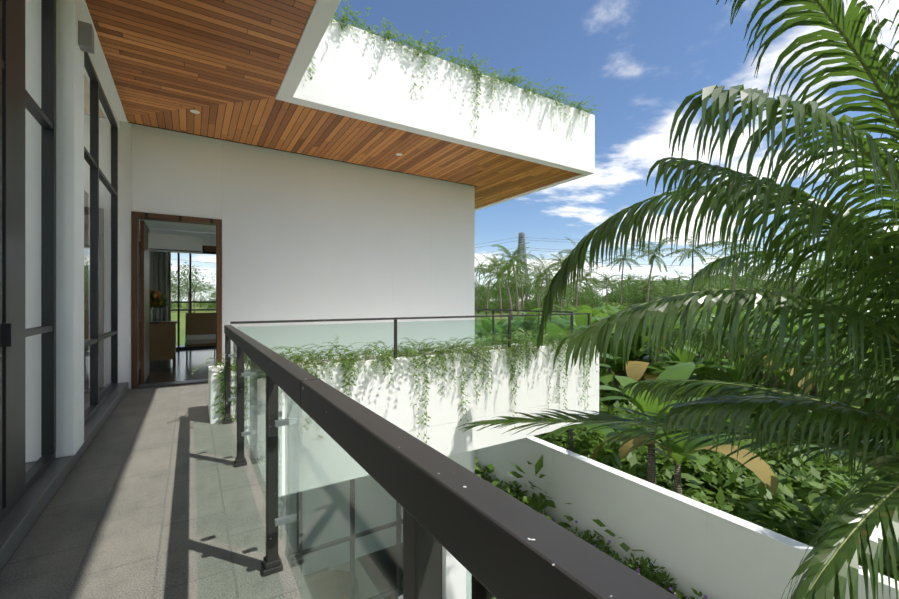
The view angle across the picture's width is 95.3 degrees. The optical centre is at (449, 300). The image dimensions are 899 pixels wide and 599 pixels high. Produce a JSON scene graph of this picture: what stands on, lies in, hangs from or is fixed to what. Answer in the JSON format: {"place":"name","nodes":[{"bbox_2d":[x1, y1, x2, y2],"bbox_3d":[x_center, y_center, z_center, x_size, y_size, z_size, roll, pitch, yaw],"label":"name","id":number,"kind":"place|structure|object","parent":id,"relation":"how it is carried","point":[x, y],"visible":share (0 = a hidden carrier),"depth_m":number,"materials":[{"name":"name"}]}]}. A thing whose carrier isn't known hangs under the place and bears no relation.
{"place":"outdoors","nodes":[
{"label":"outdoors","id":0,"kind":"place"},
{"bbox_2d":[357,542,495,598],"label":"house lawn","id":1,"kind":"structure","parent":0,"point":[387,555],"depth_m":7.12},
{"bbox_2d":[607,550,643,575],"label":"shrub","id":2,"kind":"object","parent":1,"relation":"on","point":[616,556],"visible":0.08,"depth_m":6.74,"materials":[{"name":"green plant"}]},
{"bbox_2d":[455,0,898,598],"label":"palm","id":3,"kind":"object","parent":1,"relation":"on","point":[869,534],"visible":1,"depth_m":3.21,"materials":[{"name":"green"}]},
{"bbox_2d":[0,0,898,598],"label":"house","id":4,"kind":"structure","parent":0,"point":[311,238],"depth_m":5.93,"materials":[{"name":"paint"}]},
{"bbox_2d":[78,20,139,368],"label":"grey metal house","id":5,"kind":"structure","parent":4,"relation":"attached to","point":[85,37],"depth_m":3.13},
{"bbox_2d":[84,190,221,392],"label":"door frame","id":6,"kind":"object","parent":4,"relation":"attached to","point":[144,322],"visible":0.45,"depth_m":5.98,"materials":[{"name":"wood"}]},
{"bbox_2d":[139,247,170,320],"bbox_3d":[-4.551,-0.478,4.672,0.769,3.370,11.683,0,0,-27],"label":"curtain","id":7,"kind":"object","parent":4,"relation":"attached to","point":[160,270],"visible":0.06,"depth_m":9.92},
{"bbox_2d":[0,382,311,598],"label":"house floor","id":8,"kind":"structure","parent":4,"relation":"on","point":[158,495],"depth_m":2.29,"materials":[{"name":"tile"}]},
{"bbox_2d":[0,379,207,570],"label":"house kerb","id":9,"kind":"structure","parent":8,"relation":"on","point":[17,522],"depth_m":2.62,"materials":[{"name":"concrete"}]},
{"bbox_2d":[223,313,679,598],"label":"rail","id":10,"kind":"object","parent":8,"relation":"on","point":[495,542],"visible":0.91,"depth_m":0.61,"materials":[{"name":"metal"}]},
{"bbox_2d":[228,354,402,598],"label":"glass clamp","id":11,"kind":"object","parent":10,"relation":"attached to","point":[279,521],"visible":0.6,"depth_m":1.84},
{"bbox_2d":[233,316,578,500],"bbox_3d":[-0.192,0.712,3.012,4.324,0.870,8.970,0,0,6],"label":"glass panel","id":12,"kind":"object","parent":10,"relation":"attached to","point":[254,418],"visible":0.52,"depth_m":2.75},
{"bbox_2d":[150,290,169,308],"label":"flowers","id":13,"kind":"object","parent":4,"relation":"attached to","point":[156,300],"visible":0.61,"depth_m":7.76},
{"bbox_2d":[139,348,215,384],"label":"interior floor","id":14,"kind":"structure","parent":4,"relation":"attached to","point":[161,371],"depth_m":7.57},
{"bbox_2d":[85,0,315,115],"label":"wooden ceiling","id":15,"kind":"structure","parent":4,"relation":"on","point":[164,55],"depth_m":3.98,"materials":[{"name":"wood"}]},
{"bbox_2d":[139,313,357,598],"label":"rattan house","id":16,"kind":"structure","parent":4,"relation":"attached to","point":[325,583],"depth_m":7.64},
{"bbox_2d":[148,110,401,253],"bbox_3d":[-0.798,-1.638,3.536,3.615,1.651,9.875,0,0,-32],"label":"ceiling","id":17,"kind":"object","parent":4,"relation":"attached to","point":[170,242],"visible":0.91,"depth_m":6.76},
{"bbox_2d":[186,334,492,598],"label":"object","id":18,"kind":"object","parent":4,"relation":"attached to","point":[367,588],"visible":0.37,"depth_m":7.09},
{"bbox_2d":[126,98,580,208],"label":"ceiling","id":19,"kind":"structure","parent":4,"relation":"on","point":[274,123],"depth_m":6.42,"materials":[{"name":"wood"}]},
{"bbox_2d":[191,327,612,443],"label":"vines","id":20,"kind":"object","parent":4,"relation":"attached to","point":[345,361],"visible":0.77,"depth_m":5.49,"materials":[{"name":"green plant"}]},
{"bbox_2d":[304,0,600,140],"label":"vines","id":21,"kind":"object","parent":4,"relation":"attached to","point":[344,19],"visible":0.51,"depth_m":6.15,"materials":[{"name":"green plant"}]},
{"bbox_2d":[174,237,835,277],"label":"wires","id":22,"kind":"object","parent":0,"point":[564,252],"visible":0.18,"depth_m":191.18,"materials":[{"name":"metal"}]},
{"bbox_2d":[153,0,898,301],"label":"sky","id":23,"kind":"structure","parent":0,"point":[639,60],"materials":[{"name":"blue"}]},
{"bbox_2d":[171,301,891,560],"bbox_3d":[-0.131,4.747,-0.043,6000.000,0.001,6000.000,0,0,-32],"label":"ground","id":24,"kind":"structure","parent":0,"point":[174,317],"depth_m":34.77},
{"bbox_2d":[171,261,214,311],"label":"tree","id":25,"kind":"object","parent":24,"relation":"on","point":[184,275],"visible":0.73,"depth_m":162.88,"materials":[{"name":"green plant"}]},
{"bbox_2d":[475,257,487,313],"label":"coconut palm","id":26,"kind":"object","parent":24,"relation":"on","point":[478,267],"visible":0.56,"depth_m":149.53,"materials":[{"name":"green plant"}]},
{"bbox_2d":[475,282,493,312],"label":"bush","id":27,"kind":"object","parent":24,"relation":"on","point":[481,295],"visible":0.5,"depth_m":152.83,"materials":[{"name":"green plant"}]},
{"bbox_2d":[476,261,506,314],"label":"coconut palm","id":28,"kind":"object","parent":24,"relation":"on","point":[489,281],"visible":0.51,"depth_m":128.97,"materials":[{"name":"green plant"}]},
{"bbox_2d":[476,253,510,317],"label":"coconut palm","id":29,"kind":"object","parent":24,"relation":"on","point":[496,260],"visible":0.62,"depth_m":111.40,"materials":[{"name":"green plant"}]},
{"bbox_2d":[475,317,520,337],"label":"banana","id":30,"kind":"object","parent":24,"relation":"on","point":[486,325],"visible":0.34,"depth_m":25.54,"materials":[{"name":"green plant"}]},
{"bbox_2d":[478,255,530,319],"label":"coconut palm","id":31,"kind":"object","parent":24,"relation":"on","point":[500,275],"visible":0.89,"depth_m":100.08,"materials":[{"name":"green plant"}]},
{"bbox_2d":[477,319,535,343],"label":"banana","id":32,"kind":"object","parent":24,"relation":"on","point":[500,328],"visible":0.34,"depth_m":24.15,"materials":[{"name":"green plant"}]},
{"bbox_2d":[489,242,533,314],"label":"coconut palm","id":33,"kind":"object","parent":24,"relation":"on","point":[513,258],"visible":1,"depth_m":93.93,"materials":[{"name":"green plant"}]},
{"bbox_2d":[504,480,527,496],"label":"shrub","id":34,"kind":"object","parent":24,"relation":"on","point":[510,492],"visible":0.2,"depth_m":9.09,"materials":[{"name":"green plant"}]},
{"bbox_2d":[497,261,540,307],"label":"tree","id":35,"kind":"object","parent":24,"relation":"on","point":[512,285],"visible":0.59,"depth_m":166.89,"materials":[{"name":"green plant"}]},
{"bbox_2d":[512,232,530,307],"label":"tower","id":36,"kind":"structure","parent":24,"relation":"on","point":[521,235],"depth_m":200.76,"materials":[{"name":"silver metal"}]},
{"bbox_2d":[509,251,536,316],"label":"coconut palm","id":37,"kind":"object","parent":24,"relation":"on","point":[523,265],"visible":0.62,"depth_m":117.91,"materials":[{"name":"green plant"}]},
{"bbox_2d":[494,308,558,340],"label":"banana","id":38,"kind":"object","parent":24,"relation":"on","point":[528,321],"visible":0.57,"depth_m":24.19,"materials":[{"name":"green plant"}]},
{"bbox_2d":[523,264,555,307],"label":"coconut palm","id":39,"kind":"object","parent":24,"relation":"on","point":[541,279],"visible":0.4,"depth_m":133.22,"materials":[{"name":"green plant"}]},
{"bbox_2d":[509,481,572,526],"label":"plant","id":40,"kind":"object","parent":24,"relation":"on","point":[540,502],"visible":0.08,"depth_m":8.31,"materials":[{"name":"green plant"}]},
{"bbox_2d":[521,254,570,319],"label":"coconut palm","id":41,"kind":"object","parent":24,"relation":"on","point":[549,267],"visible":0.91,"depth_m":102.61,"materials":[{"name":"green plant"}]},
{"bbox_2d":[475,443,637,513],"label":"plant","id":42,"kind":"object","parent":24,"relation":"on","point":[532,503],"visible":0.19,"depth_m":8.95,"materials":[{"name":"green plant"}]},
{"bbox_2d":[536,426,590,450],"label":"shrub","id":43,"kind":"object","parent":24,"relation":"on","point":[562,444],"visible":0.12,"depth_m":12.49,"materials":[{"name":"green plant"}]},
{"bbox_2d":[544,251,585,310],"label":"coconut palm","id":44,"kind":"object","parent":24,"relation":"on","point":[562,260],"visible":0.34,"depth_m":119.11,"materials":[{"name":"green plant"}]},
{"bbox_2d":[539,428,604,457],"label":"shrub","id":45,"kind":"object","parent":24,"relation":"on","point":[578,440],"visible":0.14,"depth_m":12.16,"materials":[{"name":"green plant"}]},
{"bbox_2d":[544,323,611,432],"bbox_3d":[3.787,2.712,14.169,2.944,4.050,3.952,0,0,7],"label":"banana","id":46,"kind":"object","parent":24,"relation":"on","point":[550,327],"visible":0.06,"depth_m":13.58,"materials":[{"name":"green plant"}]},
{"bbox_2d":[557,237,599,307],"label":"coconut palm","id":47,"kind":"object","parent":24,"relation":"on","point":[586,257],"visible":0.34,"depth_m":95.17,"materials":[{"name":"green plant"}]},
{"bbox_2d":[548,309,612,340],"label":"banana","id":48,"kind":"object","parent":24,"relation":"on","point":[580,320],"visible":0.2,"depth_m":22.02,"materials":[{"name":"green plant"}]},
{"bbox_2d":[567,284,604,305],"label":"tree","id":49,"kind":"object","parent":24,"relation":"on","point":[581,290],"visible":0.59,"depth_m":116.22,"materials":[{"name":"green plant"}]},
{"bbox_2d":[569,263,605,306],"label":"coconut palm","id":50,"kind":"object","parent":24,"relation":"on","point":[589,279],"visible":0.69,"depth_m":132.03,"materials":[{"name":"green plant"}]},
{"bbox_2d":[577,289,605,309],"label":"tree","id":51,"kind":"object","parent":24,"relation":"on","point":[594,301],"visible":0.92,"depth_m":102.00,"materials":[{"name":"green plant"}]},
{"bbox_2d":[554,396,629,451],"bbox_3d":[3.404,3.550,11.698,2.477,2.375,3.005,0,0,-20],"label":"banana","id":52,"kind":"object","parent":24,"relation":"on","point":[607,432],"visible":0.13,"depth_m":11.08,"materials":[{"name":"green plant"}]},
{"bbox_2d":[578,530,613,555],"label":"shrub","id":53,"kind":"object","parent":24,"relation":"on","point":[598,543],"visible":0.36,"depth_m":7.32,"materials":[{"name":"green plant"}]},
{"bbox_2d":[534,427,667,465],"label":"shrub","id":54,"kind":"object","parent":24,"relation":"on","point":[581,437],"visible":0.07,"depth_m":11.68,"materials":[{"name":"green plant"}]},
{"bbox_2d":[580,428,629,465],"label":"shrub","id":55,"kind":"object","parent":24,"relation":"on","point":[589,436],"visible":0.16,"depth_m":11.82,"materials":[{"name":"green plant"}]},
{"bbox_2d":[596,272,620,304],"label":"coconut palm","id":56,"kind":"object","parent":24,"relation":"on","point":[606,279],"visible":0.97,"depth_m":130.56,"materials":[{"name":"green plant"}]},
{"bbox_2d":[573,381,658,446],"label":"shrub","id":57,"kind":"object","parent":24,"relation":"on","point":[610,393],"visible":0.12,"depth_m":15.58,"materials":[{"name":"green plant"}]},
{"bbox_2d":[576,430,659,476],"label":"shrub","id":58,"kind":"object","parent":24,"relation":"on","point":[585,445],"visible":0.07,"depth_m":11.06,"materials":[{"name":"green plant"}]},
{"bbox_2d":[599,243,642,305],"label":"coconut palm","id":59,"kind":"object","parent":24,"relation":"on","point":[623,259],"visible":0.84,"depth_m":110.53,"materials":[{"name":"green plant"}]},
{"bbox_2d":[605,274,639,301],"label":"tree","id":60,"kind":"object","parent":24,"relation":"on","point":[620,286],"visible":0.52,"depth_m":173.81,"materials":[{"name":"green plant"}]},
{"bbox_2d":[606,282,640,305],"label":"tree","id":61,"kind":"object","parent":24,"relation":"on","point":[617,298],"visible":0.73,"depth_m":123.97,"materials":[{"name":"green plant"}]},
{"bbox_2d":[599,346,649,401],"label":"banana","id":62,"kind":"object","parent":24,"relation":"on","point":[605,377],"visible":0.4,"depth_m":15.70,"materials":[{"name":"green plant"}]},
{"bbox_2d":[599,401,659,444],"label":"shrub","id":63,"kind":"object","parent":24,"relation":"on","point":[629,406],"visible":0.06,"depth_m":14.07,"materials":[{"name":"green plant"}]},
{"bbox_2d":[616,286,650,306],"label":"tree","id":64,"kind":"object","parent":24,"relation":"on","point":[632,303],"visible":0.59,"depth_m":93.74,"materials":[{"name":"green plant"}]},
{"bbox_2d":[575,431,692,498],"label":"shrub","id":65,"kind":"object","parent":24,"relation":"on","point":[633,452],"visible":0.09,"depth_m":10.63,"materials":[{"name":"green plant"}]},
{"bbox_2d":[567,425,703,488],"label":"shrub","id":66,"kind":"object","parent":24,"relation":"on","point":[600,441],"visible":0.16,"depth_m":10.38,"materials":[{"name":"green plant"}]},
{"bbox_2d":[574,317,697,416],"bbox_3d":[7.221,2.633,17.068,4.873,4.209,4.070,0,0,15],"label":"banana","id":67,"kind":"object","parent":24,"relation":"on","point":[618,359],"visible":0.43,"depth_m":16.65,"materials":[{"name":"green plant"}]},
{"bbox_2d":[613,341,667,403],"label":"banana","id":68,"kind":"object","parent":24,"relation":"on","point":[647,375],"visible":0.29,"depth_m":16.71,"materials":[{"name":"green plant"}]},
{"bbox_2d":[627,276,663,300],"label":"coconut palm","id":69,"kind":"object","parent":24,"relation":"on","point":[644,290],"visible":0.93,"depth_m":90.48,"materials":[{"name":"green plant"}]},
{"bbox_2d":[540,468,754,551],"bbox_3d":[3.737,4.250,8.245,4.328,1.781,3.546,0,0,33],"label":"shrub","id":70,"kind":"object","parent":24,"relation":"on","point":[720,497],"visible":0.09,"depth_m":8.43,"materials":[{"name":"green plant"}]},
{"bbox_2d":[609,319,695,380],"bbox_3d":[7.822,2.736,16.880,4.634,4.002,3.870,0,0,-38],"label":"banana","id":71,"kind":"object","parent":24,"relation":"on","point":[636,369],"visible":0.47,"depth_m":15.87,"materials":[{"name":"green plant"}]},
{"bbox_2d":[627,237,682,301],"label":"coconut palm","id":72,"kind":"object","parent":24,"relation":"on","point":[652,258],"visible":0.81,"depth_m":85.38,"materials":[{"name":"green plant"}]},
{"bbox_2d":[629,556,686,598],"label":"shrub","id":73,"kind":"object","parent":24,"relation":"on","point":[657,578],"visible":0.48,"depth_m":6.34,"materials":[{"name":"green plant"}]},
{"bbox_2d":[574,407,760,498],"bbox_3d":[6.322,4.167,12.161,5.065,2.084,4.150,0,0,25],"label":"shrub","id":74,"kind":"object","parent":24,"relation":"on","point":[749,441],"visible":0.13,"depth_m":10.74,"materials":[{"name":"green plant"}]},
{"bbox_2d":[652,281,688,301],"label":"tree","id":75,"kind":"object","parent":24,"relation":"on","point":[673,288],"visible":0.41,"depth_m":120.95,"materials":[{"name":"green plant"}]},
{"bbox_2d":[613,403,742,463],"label":"shrub","id":76,"kind":"object","parent":24,"relation":"on","point":[634,408],"visible":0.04,"depth_m":13.99,"materials":[{"name":"green plant"}]},
{"bbox_2d":[591,362,777,495],"bbox_3d":[4.441,3.098,8.666,3.170,3.278,3.796,0,0,-9],"label":"banana","id":77,"kind":"object","parent":24,"relation":"on","point":[762,471],"visible":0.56,"depth_m":8.41,"materials":[{"name":"green plant"}]},
{"bbox_2d":[658,315,719,364],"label":"banana","id":78,"kind":"object","parent":24,"relation":"on","point":[677,326],"visible":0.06,"depth_m":23.33,"materials":[{"name":"green plant"}]},
{"bbox_2d":[662,230,719,291],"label":"coconut palm","id":79,"kind":"object","parent":24,"relation":"on","point":[696,252],"visible":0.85,"depth_m":86.20,"materials":[{"name":"green plant"}]},
{"bbox_2d":[609,439,773,499],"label":"shrub","id":80,"kind":"object","parent":24,"relation":"on","point":[640,451],"visible":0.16,"depth_m":10.08,"materials":[{"name":"green plant"}]},
{"bbox_2d":[597,443,787,521],"bbox_3d":[5.397,4.223,9.096,4.567,1.879,3.742,0,0,-30],"label":"shrub","id":81,"kind":"object","parent":24,"relation":"on","point":[616,459],"visible":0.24,"depth_m":9.53,"materials":[{"name":"green plant"}]},
{"bbox_2d":[646,339,743,385],"bbox_3d":[10.503,3.098,18.260,3.420,3.280,4.150,0,0,-43],"label":"palm tree","id":82,"kind":"object","parent":24,"relation":"on","point":[683,358],"visible":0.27,"depth_m":17.96,"materials":[{"name":"green plant"}]},
{"bbox_2d":[689,357,727,379],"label":"shrub","id":83,"kind":"object","parent":24,"relation":"on","point":[705,365],"visible":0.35,"depth_m":18.90,"materials":[{"name":"green plant"}]},
{"bbox_2d":[635,417,793,492],"bbox_3d":[6.810,4.242,11.005,4.405,1.812,3.609,0,0,37],"label":"shrub","id":84,"kind":"object","parent":24,"relation":"on","point":[756,451],"visible":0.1,"depth_m":10.62,"materials":[{"name":"green plant"}]},
{"bbox_2d":[691,317,750,380],"bbox_3d":[14.493,2.716,21.927,4.682,4.044,3.910,0,0,-37],"label":"palm tree","id":85,"kind":"object","parent":24,"relation":"on","point":[722,363],"visible":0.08,"depth_m":21.68,"materials":[{"name":"green plant"}]},
{"bbox_2d":[690,323,762,380],"bbox_3d":[13.163,2.864,19.658,3.228,3.747,3.799,0,0,38],"label":"palm tree","id":86,"kind":"object","parent":24,"relation":"on","point":[723,346],"visible":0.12,"depth_m":19.48,"materials":[{"name":"green plant"}]},
{"bbox_2d":[636,438,830,530],"bbox_3d":[6.072,4.266,9.353,3.429,1.722,4.185,0,0,-39],"label":"shrub","id":87,"kind":"object","parent":24,"relation":"on","point":[748,482],"visible":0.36,"depth_m":9.15,"materials":[{"name":"green plant"}]},
{"bbox_2d":[693,357,774,390],"bbox_3d":[11.497,3.443,16.633,3.276,2.589,2.700,0,0,1],"label":"palm tree","id":88,"kind":"object","parent":24,"relation":"on","point":[733,373],"visible":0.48,"depth_m":16.45,"materials":[{"name":"green plant"}]},
{"bbox_2d":[705,228,762,297],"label":"coconut palm","id":89,"kind":"object","parent":24,"relation":"on","point":[737,249],"visible":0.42,"depth_m":89.86,"materials":[{"name":"green plant"}]},
{"bbox_2d":[626,440,844,542],"bbox_3d":[6.108,4.237,9.097,3.642,1.829,4.446,0,0,-7],"label":"shrub","id":90,"kind":"object","parent":24,"relation":"on","point":[713,478],"visible":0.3,"depth_m":8.88,"materials":[{"name":"green plant"}]},
{"bbox_2d":[703,249,767,303],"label":"coconut palm","id":91,"kind":"object","parent":24,"relation":"on","point":[730,271],"visible":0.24,"depth_m":81.25,"materials":[{"name":"green plant"}]},
{"bbox_2d":[724,319,806,389],"bbox_3d":[13.855,2.718,18.315,4.675,4.038,3.904,0,0,-43],"label":"palm tree","id":92,"kind":"object","parent":24,"relation":"on","point":[756,345],"visible":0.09,"depth_m":17.94,"materials":[{"name":"green plant"}]},
{"bbox_2d":[700,423,836,479],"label":"shrub","id":93,"kind":"object","parent":24,"relation":"on","point":[790,450],"visible":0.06,"depth_m":10.82,"materials":[{"name":"green plant"}]},
{"bbox_2d":[739,325,824,421],"bbox_3d":[12.686,2.802,15.769,3.743,3.871,4.482,0,0,45],"label":"banana","id":94,"kind":"object","parent":24,"relation":"on","point":[785,377],"visible":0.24,"depth_m":15.33,"materials":[{"name":"green plant"}]},
{"bbox_2d":[712,430,884,520],"bbox_3d":[8.573,4.215,8.874,3.800,1.909,4.639,0,0,-27],"label":"shrub","id":95,"kind":"object","parent":24,"relation":"on","point":[817,484],"visible":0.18,"depth_m":9.85,"materials":[{"name":"green plant"}]},
{"bbox_2d":[779,266,830,298],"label":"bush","id":96,"kind":"object","parent":24,"relation":"on","point":[796,287],"visible":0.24,"depth_m":137.95,"materials":[{"name":"green plant"}]},
{"bbox_2d":[743,438,881,511],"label":"shrub","id":97,"kind":"object","parent":24,"relation":"on","point":[786,470],"visible":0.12,"depth_m":9.97,"materials":[{"name":"green plant"}]},
{"bbox_2d":[736,453,894,543],"bbox_3d":[7.781,4.248,8.003,3.558,1.787,4.342,0,0,41],"label":"shrub","id":98,"kind":"object","parent":24,"relation":"on","point":[763,493],"visible":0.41,"depth_m":7.98,"materials":[{"name":"green plant"}]},
{"bbox_2d":[762,323,871,396],"bbox_3d":[14.946,2.775,17.049,3.980,3.925,3.381,0,0,-14],"label":"banana","id":99,"kind":"object","parent":24,"relation":"on","point":[814,392],"visible":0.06,"depth_m":16.77,"materials":[{"name":"green plant"}]},
{"bbox_2d":[778,313,871,402],"bbox_3d":[14.965,2.610,16.133,4.114,4.254,4.926,0,0,-38],"label":"banana","id":100,"kind":"object","parent":24,"relation":"on","point":[803,363],"visible":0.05,"depth_m":16.16,"materials":[{"name":"green plant"}]},
{"bbox_2d":[783,450,882,515],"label":"shrub","id":101,"kind":"object","parent":24,"relation":"on","point":[837,468],"visible":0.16,"depth_m":10.09,"materials":[{"name":"green plant"}]},
{"bbox_2d":[769,458,898,564],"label":"shrub","id":102,"kind":"object","parent":24,"relation":"on","point":[799,478],"visible":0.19,"depth_m":8.75,"materials":[{"name":"green plant"}]},
{"bbox_2d":[771,486,898,571],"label":"shrub","id":103,"kind":"object","parent":24,"relation":"on","point":[806,510],"visible":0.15,"depth_m":7.24,"materials":[{"name":"green plant"}]},
{"bbox_2d":[774,463,898,578],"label":"shrub","id":104,"kind":"object","parent":24,"relation":"on","point":[814,505],"visible":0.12,"depth_m":8.58,"materials":[{"name":"green plant"}]},
{"bbox_2d":[776,368,898,476],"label":"palm tree","id":105,"kind":"object","parent":24,"relation":"on","point":[879,459],"visible":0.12,"depth_m":6.61,"materials":[{"name":"green plant"}]},
{"bbox_2d":[785,512,890,574],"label":"shrub","id":106,"kind":"object","parent":24,"relation":"on","point":[808,537],"visible":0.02,"depth_m":6.99,"materials":[{"name":"green plant"}]},
{"bbox_2d":[801,450,883,491],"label":"shrub","id":107,"kind":"object","parent":24,"relation":"on","point":[831,463],"visible":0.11,"depth_m":10.30,"materials":[{"name":"green plant"}]},
{"bbox_2d":[808,345,897,413],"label":"palm tree","id":108,"kind":"object","parent":24,"relation":"on","point":[847,360],"visible":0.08,"depth_m":13.62,"materials":[{"name":"green plant"}]},
{"bbox_2d":[816,369,898,412],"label":"banana","id":109,"kind":"object","parent":24,"relation":"on","point":[835,396],"visible":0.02,"depth_m":13.10,"materials":[{"name":"green plant"}]},
{"bbox_2d":[859,544,898,580],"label":"shrub","id":110,"kind":"object","parent":24,"relation":"on","point":[891,566],"visible":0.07,"depth_m":5.95,"materials":[{"name":"green plant"}]},
{"bbox_2d":[600,276,826,301],"bbox_3d":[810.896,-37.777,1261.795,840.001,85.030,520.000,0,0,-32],"label":"hedge","id":111,"kind":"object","parent":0,"point":[681,281],"depth_m":1103.39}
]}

